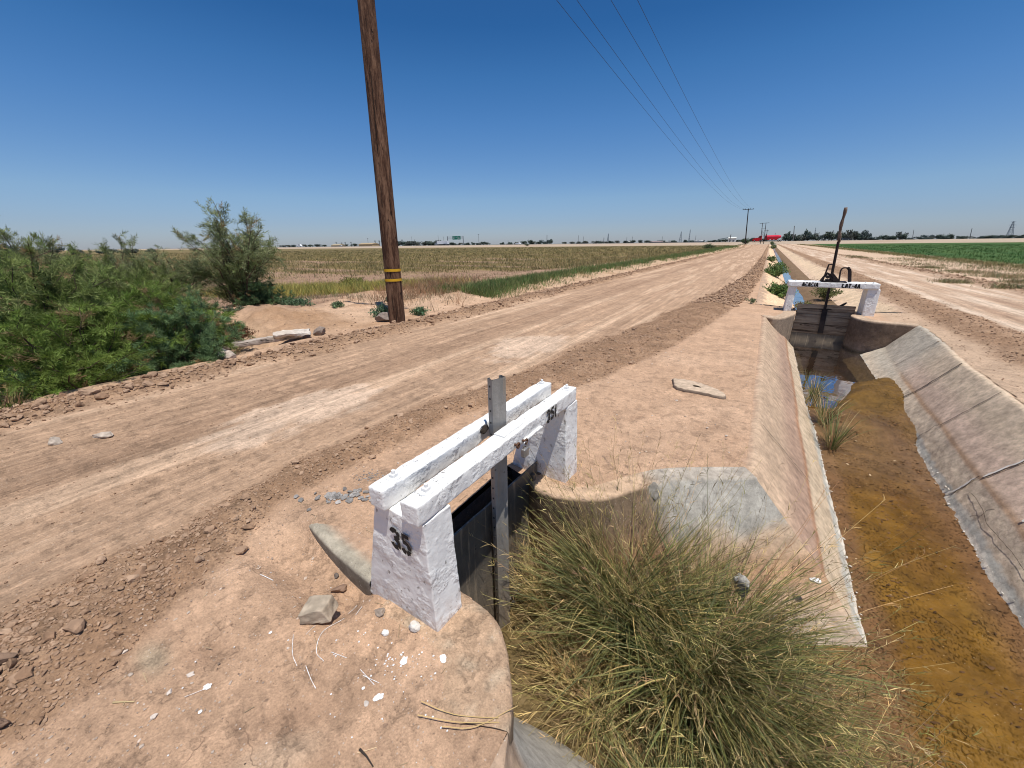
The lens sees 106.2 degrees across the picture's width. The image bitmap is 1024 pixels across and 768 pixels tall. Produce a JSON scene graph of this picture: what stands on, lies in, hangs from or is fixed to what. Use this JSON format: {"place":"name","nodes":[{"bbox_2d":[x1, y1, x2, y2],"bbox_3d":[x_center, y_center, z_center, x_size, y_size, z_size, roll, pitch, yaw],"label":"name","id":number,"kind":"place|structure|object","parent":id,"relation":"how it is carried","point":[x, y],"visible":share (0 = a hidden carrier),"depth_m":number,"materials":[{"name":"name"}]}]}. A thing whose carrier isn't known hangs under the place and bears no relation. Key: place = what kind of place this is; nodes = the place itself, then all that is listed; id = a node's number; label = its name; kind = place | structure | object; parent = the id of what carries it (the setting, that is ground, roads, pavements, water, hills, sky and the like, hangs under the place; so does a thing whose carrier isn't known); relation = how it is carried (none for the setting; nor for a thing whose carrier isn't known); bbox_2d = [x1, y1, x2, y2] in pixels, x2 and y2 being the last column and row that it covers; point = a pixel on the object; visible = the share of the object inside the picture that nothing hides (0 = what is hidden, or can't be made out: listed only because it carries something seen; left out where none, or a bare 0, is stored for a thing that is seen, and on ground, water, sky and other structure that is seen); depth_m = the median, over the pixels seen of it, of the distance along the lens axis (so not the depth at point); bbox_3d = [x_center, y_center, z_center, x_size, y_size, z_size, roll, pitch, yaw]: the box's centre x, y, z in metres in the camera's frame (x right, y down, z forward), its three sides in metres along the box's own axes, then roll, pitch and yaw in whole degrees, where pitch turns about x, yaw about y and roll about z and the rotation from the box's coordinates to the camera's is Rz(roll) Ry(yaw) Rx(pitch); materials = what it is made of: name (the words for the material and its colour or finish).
{"place":"outdoors","nodes":[
{"label":"outdoors","id":0,"kind":"place"},
{"bbox_2d":[195,273,486,299],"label":"wild grass","id":1,"kind":"structure","parent":0,"point":[304,289],"depth_m":15.97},
{"bbox_2d":[7,245,732,316],"bbox_3d":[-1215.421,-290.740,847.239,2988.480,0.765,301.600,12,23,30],"label":"field","id":2,"kind":"structure","parent":0,"point":[481,271],"depth_m":42.00,"materials":[{"name":"plant"}]},
{"bbox_2d":[0,226,86,297],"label":"salt cedar","id":3,"kind":"object","parent":2,"relation":"on","point":[51,246],"visible":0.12,"depth_m":8.49,"materials":[{"name":"green plant"}]},
{"bbox_2d":[0,228,134,313],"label":"salt cedar","id":4,"kind":"object","parent":2,"relation":"on","point":[22,255],"visible":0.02,"depth_m":7.54,"materials":[{"name":"green plant"}]},
{"bbox_2d":[76,231,174,291],"bbox_3d":[-9.696,-2.549,9.684,1.901,2.524,1.881,-19,27,-41],"label":"salt cedar","id":5,"kind":"object","parent":2,"relation":"on","point":[111,258],"visible":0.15,"depth_m":9.41,"materials":[{"name":"green plant"}]},
{"bbox_2d":[130,244,218,302],"bbox_3d":[-9.669,-2.852,10.860,2.427,2.087,2.453,-15,24,-34],"label":"salt cedar","id":6,"kind":"object","parent":2,"relation":"on","point":[179,273],"visible":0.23,"depth_m":10.70,"materials":[{"name":"green plant"}]},
{"bbox_2d":[169,197,291,306],"bbox_3d":[-8.136,-3.761,11.454,3.066,3.366,3.034,-1,20,-1],"label":"salt cedar","id":7,"kind":"object","parent":2,"relation":"on","point":[244,261],"visible":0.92,"depth_m":11.10,"materials":[{"name":"green plant"}]},
{"bbox_2d":[219,305,244,312],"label":"weed","id":8,"kind":"object","parent":2,"relation":"on","point":[237,308],"visible":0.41,"depth_m":10.01,"materials":[{"name":"green plant"}]},
{"bbox_2d":[229,277,297,306],"bbox_3d":[-7.538,-2.683,11.741,1.694,1.124,1.743,0,20,2],"label":"salt cedar","id":9,"kind":"object","parent":2,"relation":"on","point":[268,296],"visible":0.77,"depth_m":11.51,"materials":[{"name":"green plant"}]},
{"bbox_2d":[335,275,368,284],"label":"weed","id":10,"kind":"object","parent":2,"relation":"on","point":[347,279],"visible":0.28,"depth_m":17.78,"materials":[{"name":"green plant"}]},
{"bbox_2d":[10,245,729,285],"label":"field weeds","id":11,"kind":"object","parent":2,"relation":"on","point":[562,264],"visible":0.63,"depth_m":52.19,"materials":[{"name":"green plant"}]},
{"bbox_2d":[192,268,548,308],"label":"field weeds","id":12,"kind":"object","parent":2,"relation":"on","point":[300,277],"visible":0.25,"depth_m":22.30,"materials":[{"name":"green plant"}]},
{"bbox_2d":[280,288,468,306],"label":"dry weeds","id":13,"kind":"object","parent":2,"relation":"on","point":[316,296],"visible":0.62,"depth_m":12.29,"materials":[{"name":"beige plant"}]},
{"bbox_2d":[338,272,501,311],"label":"dry weeds","id":14,"kind":"object","parent":2,"relation":"on","point":[421,288],"visible":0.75,"depth_m":13.80,"materials":[{"name":"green plant"}]},
{"bbox_2d":[2,244,753,405],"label":"ground","id":15,"kind":"structure","parent":0,"point":[271,319],"depth_m":9.49,"materials":[{"name":"soil"}]},
{"bbox_2d":[0,378,40,407],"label":"grass tuft","id":16,"kind":"object","parent":15,"relation":"on","point":[6,400],"visible":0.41,"depth_m":4.37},
{"bbox_2d":[0,338,59,391],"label":"salt cedar","id":17,"kind":"object","parent":15,"relation":"on","point":[22,364],"visible":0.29,"depth_m":4.74,"materials":[{"name":"green plant"}]},
{"bbox_2d":[0,366,66,404],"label":"salt cedar","id":18,"kind":"object","parent":15,"relation":"on","point":[20,374],"visible":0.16,"depth_m":4.66,"materials":[{"name":"green plant"}]},
{"bbox_2d":[0,232,168,354],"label":"salt cedar","id":19,"kind":"object","parent":15,"relation":"on","point":[12,290],"visible":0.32,"depth_m":6.05,"materials":[{"name":"green plant"}]},
{"bbox_2d":[0,298,181,408],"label":"salt cedar","id":20,"kind":"object","parent":15,"relation":"on","point":[77,360],"visible":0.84,"depth_m":5.06,"materials":[{"name":"green plant"}]},
{"bbox_2d":[18,244,217,309],"bbox_3d":[-7.957,-1.645,7.742,3.174,2.262,2.859,-6,21,-14],"label":"salt cedar","id":21,"kind":"object","parent":15,"relation":"on","point":[141,274],"visible":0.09,"depth_m":7.67,"materials":[{"name":"green plant"}]},
{"bbox_2d":[29,276,243,379],"bbox_3d":[-6.335,-0.845,6.541,2.949,1.870,3.063,-19,27,-41],"label":"salt cedar","id":22,"kind":"object","parent":15,"relation":"on","point":[162,300],"visible":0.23,"depth_m":6.16,"materials":[{"name":"green plant"}]},
{"bbox_2d":[86,297,246,378],"bbox_3d":[-5.436,-0.614,6.074,2.050,1.499,1.993,-12,23,-29],"label":"salt cedar","id":23,"kind":"object","parent":15,"relation":"on","point":[172,359],"visible":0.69,"depth_m":6.04,"materials":[{"name":"green plant"}]},
{"bbox_2d":[155,284,255,358],"bbox_3d":[-6.083,-1.159,7.449,1.845,1.499,1.793,16,26,38],"label":"salt cedar","id":24,"kind":"object","parent":15,"relation":"on","point":[200,305],"visible":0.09,"depth_m":7.34,"materials":[{"name":"green plant"}]},
{"bbox_2d":[217,349,236,358],"bbox_3d":[-4.520,-0.466,6.089,0.242,0.178,0.176,4,21,13],"label":"concrete chunk","id":25,"kind":"object","parent":15,"relation":"on","point":[230,354],"visible":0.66,"depth_m":6.06,"materials":[{"name":"concrete"}]},
{"bbox_2d":[222,323,258,340],"bbox_3d":[-5.225,-0.986,7.366,0.613,0.352,0.613,12,23,30],"label":"tumbleweed","id":26,"kind":"object","parent":15,"relation":"on","point":[244,331],"visible":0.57,"depth_m":7.40,"materials":[{"name":"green plant"}]},
{"bbox_2d":[219,332,302,349],"bbox_3d":[-4.607,-0.797,7.062,1.391,0.127,0.161,-17,26,-38],"label":"weathered plank","id":27,"kind":"object","parent":15,"relation":"on","point":[258,341],"visible":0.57,"depth_m":6.99,"materials":[{"name":"grey wood"}]},
{"bbox_2d":[273,328,310,338],"bbox_3d":[-4.225,-0.980,7.395,0.691,0.117,0.413,-16,25,-36],"label":"concrete slab","id":28,"kind":"object","parent":27,"relation":"on","point":[284,333],"depth_m":7.31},
{"bbox_2d":[278,296,314,305],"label":"weed","id":29,"kind":"object","parent":15,"relation":"on","point":[299,301],"visible":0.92,"depth_m":11.34,"materials":[{"name":"green plant"}]},
{"bbox_2d":[313,326,325,334],"bbox_3d":[-3.844,-1.057,7.679,0.303,0.200,0.218,12,23,30],"label":"stone","id":30,"kind":"object","parent":15,"relation":"on","point":[319,330],"visible":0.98,"depth_m":7.61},
{"bbox_2d":[330,299,344,307],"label":"weed","id":31,"kind":"object","parent":15,"relation":"on","point":[336,304],"visible":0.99,"depth_m":10.79,"materials":[{"name":"green plant"}]},
{"bbox_2d":[367,302,387,316],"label":"weed","id":32,"kind":"object","parent":15,"relation":"on","point":[382,308],"visible":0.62,"depth_m":9.35,"materials":[{"name":"green plant"}]},
{"bbox_2d":[357,0,404,322],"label":"utility pole","id":33,"kind":"object","parent":15,"relation":"on","point":[378,127],"visible":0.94,"depth_m":7.61,"materials":[{"name":"brown wood"}]},
{"bbox_2d":[557,1,733,205],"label":"power line","id":34,"kind":"object","parent":33,"relation":"attached to","point":[622,82],"visible":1,"depth_m":19.29,"materials":[{"name":"metal"}]},
{"bbox_2d":[578,2,730,200],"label":"power line","id":35,"kind":"object","parent":33,"relation":"attached to","point":[633,78],"visible":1,"depth_m":19.08,"materials":[{"name":"metal"}]},
{"bbox_2d":[611,1,742,204],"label":"power line","id":36,"kind":"object","parent":33,"relation":"attached to","point":[660,83],"visible":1,"depth_m":19.62,"materials":[{"name":"metal"}]},
{"bbox_2d":[637,0,731,183],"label":"power line","id":37,"kind":"object","parent":33,"relation":"attached to","point":[668,62],"visible":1,"depth_m":17.53,"materials":[{"name":"metal"}]},
{"bbox_2d":[375,312,388,321],"bbox_3d":[-2.936,-1.521,8.837,0.444,0.255,0.198,-2,20,-2],"label":"stone","id":38,"kind":"object","parent":15,"relation":"on","point":[382,317],"visible":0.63,"depth_m":8.79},
{"bbox_2d":[409,305,430,315],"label":"weed","id":39,"kind":"object","parent":15,"relation":"on","point":[419,311],"visible":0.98,"depth_m":9.61,"materials":[{"name":"green plant"}]},
{"bbox_2d":[0,244,767,616],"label":"dirt road","id":40,"kind":"structure","parent":0,"point":[210,432],"depth_m":4.07,"materials":[{"name":"soil"}]},
{"bbox_2d":[47,437,62,444],"bbox_3d":[-4.169,0.516,3.498,0.133,0.068,0.090,12,23,30],"label":"stone","id":41,"kind":"object","parent":40,"relation":"on","point":[54,441],"visible":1,"depth_m":3.48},
{"bbox_2d":[92,431,113,437],"bbox_3d":[-3.848,0.484,3.609,0.160,0.056,0.090,-10,22,-25],"label":"stone","id":42,"kind":"object","parent":40,"relation":"on","point":[108,434],"visible":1,"depth_m":3.60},
{"bbox_2d":[0,254,709,435],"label":"dirt clods","id":43,"kind":"object","parent":40,"relation":"on","point":[39,403],"visible":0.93,"depth_m":5.49,"materials":[{"name":"soil"}]},
{"bbox_2d":[743,208,753,243],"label":"utility pole","id":44,"kind":"object","parent":40,"relation":"on","point":[747,223],"visible":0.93,"depth_m":120.68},
{"bbox_2d":[0,244,1023,767],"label":"canal bank","id":45,"kind":"structure","parent":0,"point":[638,394],"depth_m":1.83,"materials":[{"name":"soil"}]},
{"bbox_2d":[0,718,9,728],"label":"clod","id":46,"kind":"object","parent":45,"relation":"on","point":[4,722],"visible":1,"depth_m":1.39,"materials":[{"name":"soil"}]},
{"bbox_2d":[98,574,447,762],"bbox_3d":[-0.898,1.200,1.654,1.626,0.105,1.144,12,23,30],"label":"paint splatter","id":47,"kind":"object","parent":45,"relation":"on","point":[403,661],"visible":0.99,"depth_m":1.60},
{"bbox_2d":[298,595,338,623],"bbox_3d":[-0.917,1.066,1.823,0.146,0.079,0.101,-1,20,-1],"label":"broken block","id":48,"kind":"object","parent":45,"relation":"on","point":[321,609],"depth_m":1.80,"materials":[{"name":"concrete"}]},
{"bbox_2d":[330,584,346,592],"bbox_3d":[-0.928,1.095,2.063,0.081,0.040,0.055,-3,20,-7],"label":"clod","id":49,"kind":"object","parent":45,"relation":"on","point":[340,588],"visible":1,"depth_m":2.05,"materials":[{"name":"soil"}]},
{"bbox_2d":[294,469,383,510],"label":"gravel","id":50,"kind":"structure","parent":45,"relation":"on","point":[331,496],"depth_m":2.65,"materials":[{"name":"gravel"}]},
{"bbox_2d":[309,523,372,595],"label":"kerb","id":51,"kind":"structure","parent":45,"relation":"on","point":[349,553],"depth_m":2.17,"materials":[{"name":"concrete"}]},
{"bbox_2d":[359,748,373,766],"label":"twig","id":52,"kind":"object","parent":45,"relation":"on","point":[364,754],"visible":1,"depth_m":1.32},
{"bbox_2d":[374,607,384,616],"bbox_3d":[-0.630,1.086,1.836,0.056,0.034,0.044,12,23,30],"label":"clod","id":53,"kind":"object","parent":45,"relation":"on","point":[379,612],"visible":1,"depth_m":1.82,"materials":[{"name":"soil"}]},
{"bbox_2d":[0,256,765,747],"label":"dirt clods","id":54,"kind":"object","parent":45,"relation":"on","point":[78,626],"visible":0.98,"depth_m":2.02,"materials":[{"name":"soil"}]},
{"bbox_2d":[0,652,18,664],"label":"clod","id":55,"kind":"object","parent":54,"relation":"on","point":[4,657],"visible":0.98,"depth_m":1.56,"materials":[{"name":"soil"}]},
{"bbox_2d":[117,350,746,765],"bbox_3d":[0.849,0.341,3.798,2.546,0.046,7.144,12,23,30],"label":"straw","id":56,"kind":"object","parent":45,"relation":"on","point":[445,668],"visible":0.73,"depth_m":1.42,"materials":[{"name":"beige plant"}]},
{"bbox_2d":[369,375,576,631],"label":"turnout gate","id":57,"kind":"structure","parent":45,"relation":"on","point":[428,565],"depth_m":2.03,"materials":[{"name":"white paint"}]},
{"bbox_2d":[521,441,528,457],"bbox_3d":[0.073,0.361,2.146,0.026,0.093,0.052,12,23,30],"label":"padlock","id":58,"kind":"object","parent":57,"relation":"hanging from","point":[525,452],"visible":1,"depth_m":2.13,"materials":[{"name":"metal"}]},
{"bbox_2d":[452,468,520,533],"bbox_3d":[-0.221,1.334,2.705,0.220,1.050,1.210,12,23,30],"label":"gate chamber","id":59,"kind":"object","parent":45,"relation":"on","point":[472,509],"depth_m":2.71,"materials":[{"name":"concrete"}]},
{"bbox_2d":[1,289,1023,767],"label":"pebbles","id":60,"kind":"object","parent":45,"relation":"on","point":[301,539],"visible":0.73,"depth_m":2.27,"materials":[{"name":"stone"}]},
{"bbox_2d":[648,482,659,500],"bbox_3d":[1.014,0.774,2.763,0.076,0.173,0.093,-18,26,-39],"label":"concrete chunk","id":61,"kind":"object","parent":45,"relation":"on","point":[654,485],"visible":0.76,"depth_m":2.73,"materials":[{"name":"concrete"}]},
{"bbox_2d":[672,378,725,399],"bbox_3d":[2.207,0.051,4.579,0.638,0.064,0.423,12,23,30],"label":"concrete slab","id":62,"kind":"object","parent":45,"relation":"on","point":[684,385],"depth_m":4.50,"materials":[{"name":"concrete"}]},
{"bbox_2d":[766,255,776,261],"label":"ditch bush","id":63,"kind":"object","parent":45,"relation":"on","point":[772,258],"visible":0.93,"depth_m":35.05,"materials":[{"name":"green plant"}]},
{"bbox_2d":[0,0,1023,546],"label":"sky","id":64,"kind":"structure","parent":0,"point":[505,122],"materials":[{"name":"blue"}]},
{"bbox_2d":[62,238,1023,250],"bbox_3d":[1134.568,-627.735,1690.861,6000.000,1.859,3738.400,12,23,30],"label":"embankment","id":65,"kind":"structure","parent":0,"point":[835,242],"depth_m":234.16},
{"bbox_2d":[358,243,378,245],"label":"barn","id":66,"kind":"structure","parent":65,"relation":"on","point":[368,244],"depth_m":507.36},
{"bbox_2d":[753,234,781,241],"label":"tanker truck","id":67,"kind":"object","parent":65,"relation":"on","point":[771,237],"visible":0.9,"depth_m":219.79,"materials":[{"name":"red paint"}]},
{"bbox_2d":[783,231,790,240],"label":"tree","id":68,"kind":"object","parent":65,"relation":"on","point":[787,237],"visible":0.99,"depth_m":300.86,"materials":[{"name":"green plant"}]},
{"bbox_2d":[824,231,835,240],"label":"tree","id":69,"kind":"object","parent":65,"relation":"on","point":[832,234],"visible":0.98,"depth_m":287.48,"materials":[{"name":"green plant"}]},
{"bbox_2d":[844,229,857,239],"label":"tree","id":70,"kind":"object","parent":65,"relation":"on","point":[850,235],"visible":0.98,"depth_m":276.49,"materials":[{"name":"green plant"}]},
{"bbox_2d":[861,230,871,239],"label":"tree","id":71,"kind":"object","parent":65,"relation":"on","point":[866,234],"visible":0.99,"depth_m":275.92,"materials":[{"name":"green plant"}]},
{"bbox_2d":[98,238,1007,249],"bbox_3d":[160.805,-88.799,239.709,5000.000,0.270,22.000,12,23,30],"label":"highway","id":72,"kind":"structure","parent":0,"point":[535,244],"depth_m":287.48,"materials":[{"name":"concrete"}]},
{"bbox_2d":[435,241,448,244],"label":"semi truck","id":73,"kind":"object","parent":72,"relation":"on","point":[441,242],"visible":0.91,"depth_m":371.43,"materials":[{"name":"silver metal"}]},
{"bbox_2d":[447,236,463,244],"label":"road sign","id":74,"kind":"object","parent":72,"relation":"on","point":[455,237],"visible":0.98,"depth_m":361.57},
{"bbox_2d":[426,244,743,298],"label":"roadside grass","id":75,"kind":"structure","parent":0,"point":[491,288],"depth_m":16.74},
{"bbox_2d":[490,244,1023,767],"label":"canal","id":76,"kind":"structure","parent":0,"point":[964,416],"depth_m":3.20,"materials":[{"name":"concrete"}]},
{"bbox_2d":[381,591,513,745],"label":"curved wall","id":77,"kind":"structure","parent":76,"relation":"on","point":[467,640],"depth_m":1.59,"materials":[{"name":"concrete"}]},
{"bbox_2d":[409,620,420,632],"bbox_3d":[-0.446,1.104,1.754,0.058,0.046,0.046,12,23,30],"label":"plaster lump","id":78,"kind":"object","parent":77,"relation":"on","point":[414,626],"visible":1,"depth_m":1.74,"materials":[{"name":"stone"}]},
{"bbox_2d":[733,573,749,597],"bbox_3d":[1.415,1.246,2.383,0.090,0.177,0.081,12,23,30],"label":"concrete chunk","id":79,"kind":"object","parent":76,"relation":"on","point":[742,578],"visible":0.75,"depth_m":2.35,"materials":[{"name":"concrete"}]},
{"bbox_2d":[501,377,1023,767],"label":"mud","id":80,"kind":"structure","parent":76,"relation":"in","point":[982,650],"depth_m":2.61,"materials":[{"name":"soil"}]},
{"bbox_2d":[483,514,646,665],"bbox_3d":[0.317,1.278,2.636,1.180,0.759,1.264,-1,20,-1],"label":"grass clump","id":81,"kind":"object","parent":80,"relation":"on","point":[536,582],"visible":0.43,"depth_m":2.72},
{"bbox_2d":[500,580,713,767],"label":"grass clump","id":82,"kind":"object","parent":80,"relation":"on","point":[578,688],"visible":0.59,"depth_m":2.21,"materials":[{"name":"plant"}]},
{"bbox_2d":[486,416,829,759],"bbox_3d":[0.799,0.944,2.580,2.164,1.416,2.014,12,23,30],"label":"grass clump","id":83,"kind":"object","parent":80,"relation":"on","point":[654,598],"visible":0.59,"depth_m":2.37,"materials":[{"name":"plant"}]},
{"bbox_2d":[585,675,766,767],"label":"grass clump","id":84,"kind":"object","parent":80,"relation":"on","point":[626,765],"visible":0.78,"depth_m":1.82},
{"bbox_2d":[469,434,1023,767],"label":"grass clump","id":85,"kind":"object","parent":80,"relation":"on","point":[735,665],"visible":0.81,"depth_m":2.02,"materials":[{"name":"plant"}]},
{"bbox_2d":[548,551,1004,767],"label":"grass clump","id":86,"kind":"object","parent":80,"relation":"on","point":[857,757],"visible":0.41,"depth_m":1.78,"materials":[{"name":"plant"}]},
{"bbox_2d":[629,633,957,767],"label":"grass clump","id":87,"kind":"object","parent":80,"relation":"on","point":[864,752],"visible":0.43,"depth_m":1.71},
{"bbox_2d":[801,371,838,399],"bbox_3d":[4.942,0.013,6.209,0.590,0.520,0.582,12,23,30],"label":"grass tuft","id":88,"kind":"object","parent":80,"relation":"on","point":[812,388],"visible":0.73,"depth_m":6.23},
{"bbox_2d":[793,387,858,425],"bbox_3d":[4.397,0.302,5.315,0.679,0.602,0.708,-3,20,-6],"label":"grass tuft","id":89,"kind":"object","parent":80,"relation":"on","point":[830,412],"visible":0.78,"depth_m":5.32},
{"bbox_2d":[816,404,880,449],"bbox_3d":[4.043,0.533,4.729,0.721,0.576,0.695,-10,22,-24],"label":"grass tuft","id":90,"kind":"object","parent":80,"relation":"on","point":[834,442],"visible":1,"depth_m":4.75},
{"bbox_2d":[824,404,1023,766],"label":"mud flakes","id":91,"kind":"object","parent":80,"relation":"on","point":[959,694],"visible":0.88,"depth_m":2.90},
{"bbox_2d":[763,260,790,277],"bbox_3d":[14.547,-6.312,21.171,1.382,1.072,2.268,12,23,30],"label":"ditch bush","id":92,"kind":"object","parent":76,"relation":"on","point":[778,269],"visible":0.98,"depth_m":20.96,"materials":[{"name":"green plant"}]},
{"bbox_2d":[762,309,795,341],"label":"curved wall","id":93,"kind":"structure","parent":76,"relation":"on","point":[782,324],"depth_m":8.93,"materials":[{"name":"concrete"}]},
{"bbox_2d":[762,280,797,297],"bbox_3d":[9.654,-3.411,13.934,1.270,0.737,1.266,-5,20,-12],"label":"ditch bush","id":94,"kind":"object","parent":76,"relation":"on","point":[777,289],"visible":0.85,"depth_m":13.69,"materials":[{"name":"green plant"}]},
{"bbox_2d":[775,248,836,304],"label":"silt","id":95,"kind":"object","parent":76,"relation":"on","point":[796,273],"visible":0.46,"depth_m":20.68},
{"bbox_2d":[809,287,843,300],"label":"ditch bush","id":96,"kind":"object","parent":95,"relation":"on","point":[822,292],"visible":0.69,"depth_m":13.24,"materials":[{"name":"green plant"}]},
{"bbox_2d":[783,207,880,343],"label":"check gate","id":97,"kind":"structure","parent":76,"relation":"on","point":[815,322],"depth_m":9.25,"materials":[{"name":"white paint"}]},
{"bbox_2d":[842,313,918,353],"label":"curved wall","id":98,"kind":"structure","parent":76,"relation":"on","point":[863,334],"depth_m":8.32,"materials":[{"name":"concrete"}]},
{"bbox_2d":[773,249,804,326],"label":"water","id":99,"kind":"structure","parent":0,"point":[798,295],"depth_m":17.43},
{"bbox_2d":[789,339,874,407],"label":"water","id":100,"kind":"structure","parent":0,"point":[848,367],"depth_m":7.57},
{"bbox_2d":[780,244,1023,333],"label":"dirt road","id":101,"kind":"structure","parent":0,"point":[1002,307],"depth_m":12.93,"materials":[{"name":"soil"}]},
{"bbox_2d":[815,254,1023,361],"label":"dirt clods","id":102,"kind":"object","parent":101,"relation":"on","point":[983,281],"visible":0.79,"depth_m":9.96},
{"bbox_2d":[788,244,1023,291],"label":"ground","id":103,"kind":"structure","parent":0,"point":[875,255],"depth_m":28.39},
{"bbox_2d":[798,244,1023,269],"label":"dry weeds","id":104,"kind":"object","parent":103,"relation":"on","point":[941,258],"visible":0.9,"depth_m":35.16,"materials":[{"name":"beige plant"}]},
{"bbox_2d":[844,255,1023,289],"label":"sand weeds","id":105,"kind":"object","parent":103,"relation":"on","point":[1013,278],"visible":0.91,"depth_m":19.61,"materials":[{"name":"beige plant"}]},
{"bbox_2d":[808,242,1023,265],"bbox_3d":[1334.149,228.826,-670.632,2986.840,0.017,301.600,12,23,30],"label":"crop field","id":106,"kind":"structure","parent":0,"point":[941,247],"depth_m":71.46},
{"bbox_2d":[1006,221,1014,235],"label":"transmission tower","id":107,"kind":"structure","parent":0,"point":[1009,230],"depth_m":373.87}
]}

